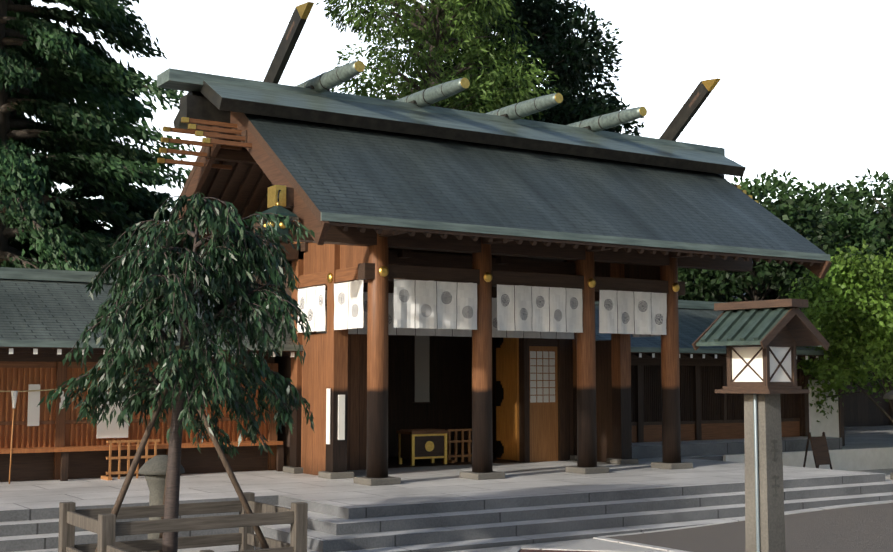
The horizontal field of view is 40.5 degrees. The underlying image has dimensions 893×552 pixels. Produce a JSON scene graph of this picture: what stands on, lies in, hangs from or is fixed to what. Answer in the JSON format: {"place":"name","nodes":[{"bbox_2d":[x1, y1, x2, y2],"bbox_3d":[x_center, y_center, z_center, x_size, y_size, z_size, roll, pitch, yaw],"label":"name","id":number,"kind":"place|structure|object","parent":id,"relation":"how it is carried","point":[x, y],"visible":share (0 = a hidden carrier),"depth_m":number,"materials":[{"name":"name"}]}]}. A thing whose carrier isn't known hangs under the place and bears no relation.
{"place":"outdoors","nodes":[
{"label":"outdoors","id":0,"kind":"place"},
{"bbox_2d":[246,266,573,470],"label":"gate wall","id":1,"kind":"structure","parent":0,"point":[545,399],"depth_m":23.97,"materials":[{"name":"brown wood"}]},
{"bbox_2d":[25,0,892,272],"label":"sky","id":2,"kind":"structure","parent":0,"point":[805,87],"materials":[{"name":"white"}]},
{"bbox_2d":[301,243,659,475],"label":"gate gable walls","id":3,"kind":"structure","parent":0,"point":[313,453],"depth_m":20.65,"materials":[{"name":"brown wood"}]},
{"bbox_2d":[496,337,518,460],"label":"gate door leaves","id":4,"kind":"object","parent":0,"point":[507,398],"visible":0.5,"depth_m":23.81,"materials":[{"name":"brown wood"}]},
{"bbox_2d":[178,468,892,551],"bbox_3d":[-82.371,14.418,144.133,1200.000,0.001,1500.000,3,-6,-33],"label":"ground","id":5,"kind":"structure","parent":0,"point":[591,543],"depth_m":14.95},
{"bbox_2d":[138,455,184,551],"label":"stone lantern","id":6,"kind":"object","parent":5,"relation":"on","point":[153,470],"visible":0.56,"depth_m":13.53,"materials":[{"name":"grey stone"}]},
{"bbox_2d":[38,192,314,551],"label":"cherry tree","id":7,"kind":"object","parent":5,"relation":"on","point":[136,313],"visible":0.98,"depth_m":12.10,"materials":[{"name":"green plant"}]},
{"bbox_2d":[95,322,268,551],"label":"tree support stakes","id":8,"kind":"object","parent":5,"relation":"on","point":[226,465],"visible":0.42,"depth_m":12.17,"materials":[{"name":"brown wood"}]},
{"bbox_2d":[58,492,307,551],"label":"timber fence","id":9,"kind":"object","parent":5,"relation":"on","point":[104,525],"visible":0.92,"depth_m":12.12,"materials":[{"name":"grey wood"}]},
{"bbox_2d":[0,426,892,551],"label":"stone steps","id":10,"kind":"structure","parent":5,"relation":"on","point":[445,508],"depth_m":16.95,"materials":[{"name":"stone"}]},
{"bbox_2d":[1,20,79,267],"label":"cedar tree","id":11,"kind":"object","parent":10,"relation":"on","point":[46,147],"visible":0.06,"depth_m":29.23,"materials":[{"name":"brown plant"}]},
{"bbox_2d":[5,0,171,270],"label":"cedar tree","id":12,"kind":"object","parent":10,"relation":"on","point":[138,108],"visible":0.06,"depth_m":32.14,"materials":[{"name":"green plant"}]},
{"bbox_2d":[0,0,195,272],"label":"cedar tree","id":13,"kind":"object","parent":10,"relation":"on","point":[54,58],"visible":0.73,"depth_m":26.23,"materials":[{"name":"green plant"}]},
{"bbox_2d":[49,140,173,271],"bbox_3d":[-8.191,0.374,30.926,5.358,7.736,5.240,-2,-5,18],"label":"cedar tree","id":14,"kind":"object","parent":10,"relation":"on","point":[79,191],"visible":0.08,"depth_m":30.73,"materials":[{"name":"green plant"}]},
{"bbox_2d":[101,439,159,480],"bbox_3d":[-5.089,2.972,19.637,0.920,0.620,0.400,3,-6,-33],"label":"lattice barrier","id":15,"kind":"object","parent":10,"relation":"on","point":[119,457],"visible":0.73,"depth_m":19.53,"materials":[{"name":"brown wood"}]},
{"bbox_2d":[0,267,302,481],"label":"corridor building","id":16,"kind":"structure","parent":10,"relation":"on","point":[47,316],"depth_m":19.69,"materials":[{"name":"brown wood"}]},
{"bbox_2d":[0,384,134,437],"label":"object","id":17,"kind":"object","parent":16,"relation":"attached to","point":[112,430],"visible":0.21,"depth_m":19.76,"materials":[{"name":"white paper"}]},
{"bbox_2d":[9,389,344,483],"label":"notices and props","id":18,"kind":"object","parent":10,"relation":"on","point":[341,416],"visible":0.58,"depth_m":19.66,"materials":[{"name":"white paper"}]},
{"bbox_2d":[397,429,448,465],"bbox_3d":[-0.451,3.234,22.897,0.820,0.655,0.550,3,-6,-33],"label":"offering box","id":19,"kind":"object","parent":10,"relation":"on","point":[414,444],"visible":0.9,"depth_m":22.71,"materials":[{"name":"brown wood"}]},
{"bbox_2d":[316,0,558,120],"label":"tree","id":20,"kind":"object","parent":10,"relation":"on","point":[485,89],"visible":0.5,"depth_m":38.47,"materials":[{"name":"green plant"}]},
{"bbox_2d":[441,429,471,462],"bbox_3d":[0.377,3.299,23.565,0.900,0.640,0.400,3,-6,-33],"label":"lattice","id":21,"kind":"object","parent":10,"relation":"on","point":[455,441],"visible":0.5,"depth_m":23.46,"materials":[{"name":"brown wood"}]},
{"bbox_2d":[283,455,692,485],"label":"pillar base stones","id":22,"kind":"object","parent":10,"relation":"on","point":[364,480],"visible":0.81,"depth_m":20.46,"materials":[{"name":"grey stone"}]},
{"bbox_2d":[290,211,680,477],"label":"wooden pillars","id":23,"kind":"structure","parent":22,"relation":"on","point":[584,405],"depth_m":19.89,"materials":[{"name":"brown wood"}]},
{"bbox_2d":[179,95,752,301],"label":"roof beams","id":24,"kind":"structure","parent":23,"relation":"on","point":[421,255],"depth_m":20.44,"materials":[{"name":"brown wood"}]},
{"bbox_2d":[157,185,679,291],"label":"metal fittings","id":25,"kind":"object","parent":24,"relation":"attached to","point":[272,194],"visible":0.4,"depth_m":16.97,"materials":[{"name":"gold metal"}]},
{"bbox_2d":[413,335,430,403],"bbox_3d":[-0.485,1.276,24.118,0.420,2.515,0.030,3,-6,-33],"label":"hanging banner","id":26,"kind":"object","parent":24,"relation":"hanging from","point":[422,352],"visible":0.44,"depth_m":24.06,"materials":[{"name":"grey fabric"}]},
{"bbox_2d":[297,278,667,338],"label":"white curtains","id":27,"kind":"object","parent":24,"relation":"hanging from","point":[422,307],"visible":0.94,"depth_m":20.28,"materials":[{"name":"white fabric"}]},
{"bbox_2d":[181,134,823,266],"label":"rafters","id":28,"kind":"object","parent":24,"relation":"on","point":[242,187],"visible":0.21,"depth_m":20.50,"materials":[{"name":"brown wood"}]},
{"bbox_2d":[176,112,829,269],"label":"gate roof","id":29,"kind":"structure","parent":28,"relation":"on","point":[339,175],"depth_m":19.43,"materials":[{"name":"grey metal"}]},
{"bbox_2d":[157,68,745,176],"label":"roof ridge","id":30,"kind":"structure","parent":29,"relation":"on","point":[232,94],"depth_m":20.41,"materials":[{"name":"metal"}]},
{"bbox_2d":[296,61,646,131],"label":"roof ridge logs","id":31,"kind":"object","parent":30,"relation":"on","point":[326,81],"visible":0.58,"depth_m":20.74,"materials":[{"name":"metal"}]},
{"bbox_2d":[263,2,720,140],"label":"forked roof finials","id":32,"kind":"object","parent":30,"relation":"on","point":[691,106],"visible":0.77,"depth_m":19.37,"materials":[{"name":"brown wood"}]},
{"bbox_2d":[159,112,831,278],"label":"gate barge boards","id":33,"kind":"object","parent":29,"relation":"attached to","point":[300,209],"visible":0.29,"depth_m":18.03,"materials":[{"name":"brown wood"}]},
{"bbox_2d":[256,190,298,248],"bbox_3d":[-2.323,-0.793,16.674,0.660,0.826,0.572,3,-6,-33],"label":"hanging lantern","id":34,"kind":"object","parent":33,"relation":"attached to","point":[281,227],"visible":0.56,"depth_m":16.53,"materials":[{"name":"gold metal"}]},
{"bbox_2d":[157,117,757,202],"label":"gable rods","id":35,"kind":"object","parent":33,"relation":"attached to","point":[209,142],"visible":0.54,"depth_m":18.74,"materials":[{"name":"brown wood"}]},
{"bbox_2d":[632,436,841,458],"bbox_3d":[5.841,3.728,26.349,7.150,0.260,1.000,3,-6,-33],"label":"stone base","id":36,"kind":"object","parent":10,"relation":"on","point":[641,450],"visible":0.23,"depth_m":25.79,"materials":[{"name":"grey stone"}]},
{"bbox_2d":[723,447,892,470],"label":"low stone wall","id":37,"kind":"structure","parent":10,"relation":"attached to","point":[861,459],"depth_m":27.32,"materials":[{"name":"stone"}]},
{"bbox_2d":[803,432,831,468],"bbox_3d":[7.804,3.768,25.467,0.470,0.957,0.469,3,-6,-33],"label":"sandwich board sign","id":38,"kind":"object","parent":10,"relation":"on","point":[820,450],"visible":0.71,"depth_m":25.39,"materials":[{"name":"brown wood"}]},
{"bbox_2d":[883,390,892,479],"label":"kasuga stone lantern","id":39,"kind":"object","parent":10,"relation":"on","point":[889,395],"visible":1,"depth_m":24.99,"materials":[{"name":"grey stone"}]},
{"bbox_2d":[402,0,644,135],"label":"tree","id":40,"kind":"object","parent":5,"relation":"on","point":[562,49],"visible":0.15,"depth_m":42.87,"materials":[{"name":"green plant"}]},
{"bbox_2d":[678,270,693,297],"bbox_3d":[3.694,1.232,35.760,7.869,7.768,7.800,-2,-5,20],"label":"foliage","id":41,"kind":"object","parent":5,"relation":"on","point":[680,274],"depth_m":33.08,"materials":[{"name":"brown plant"}]},
{"bbox_2d":[692,298,829,551],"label":"lantern post","id":42,"kind":"object","parent":5,"relation":"on","point":[761,340],"visible":1,"depth_m":10.91,"materials":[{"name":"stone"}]},
{"bbox_2d":[678,168,888,331],"bbox_3d":[8.731,1.054,33.979,7.502,7.819,7.167,-1,-5,10],"label":"broadleaf tree","id":43,"kind":"object","parent":5,"relation":"on","point":[763,280],"visible":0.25,"depth_m":32.31,"materials":[{"name":"green plant"}]},
{"bbox_2d":[732,211,889,426],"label":"wall","id":44,"kind":"structure","parent":5,"relation":"on","point":[861,409],"depth_m":41.58,"materials":[{"name":"grey wood"}]},
{"bbox_2d":[729,179,892,425],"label":"tree","id":45,"kind":"object","parent":5,"relation":"on","point":[815,186],"visible":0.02,"depth_m":42.21,"materials":[{"name":"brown plant"}]},
{"bbox_2d":[779,239,892,422],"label":"tree","id":46,"kind":"object","parent":5,"relation":"on","point":[857,345],"visible":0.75,"depth_m":26.97,"materials":[{"name":"green plant"}]},
{"bbox_2d":[784,168,892,383],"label":"broadleaf tree","id":47,"kind":"object","parent":5,"relation":"on","point":[850,189],"visible":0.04,"depth_m":34.98,"materials":[{"name":"green plant"}]},
{"bbox_2d":[519,549,594,551],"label":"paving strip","id":48,"kind":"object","parent":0,"point":[526,550],"depth_m":14.47,"materials":[{"name":"grey stone"}]},
{"bbox_2d":[509,547,668,551],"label":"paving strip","id":49,"kind":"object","parent":48,"relation":"on","point":[515,549],"depth_m":14.54,"materials":[{"name":"stone"}]},
{"bbox_2d":[595,300,834,442],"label":"corridor building","id":50,"kind":"structure","parent":0,"point":[707,412],"depth_m":26.82,"materials":[{"name":"brown wood"}]},
{"bbox_2d":[801,375,844,445],"bbox_3d":[8.969,3.226,28.978,1.380,1.710,0.220,3,-6,-33],"label":"plaster wall bay","id":51,"kind":"object","parent":50,"relation":"attached to","point":[832,425],"visible":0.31,"depth_m":28.86,"materials":[{"name":"white paint"}]},
{"bbox_2d":[605,503,892,551],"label":"approach path","id":52,"kind":"structure","parent":0,"point":[867,528],"depth_m":15.83,"materials":[{"name":"grey stone"}]},
{"bbox_2d":[593,500,892,551],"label":"path kerb stones","id":53,"kind":"object","parent":52,"relation":"on","point":[743,519],"visible":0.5,"depth_m":16.95,"materials":[{"name":"stone"}]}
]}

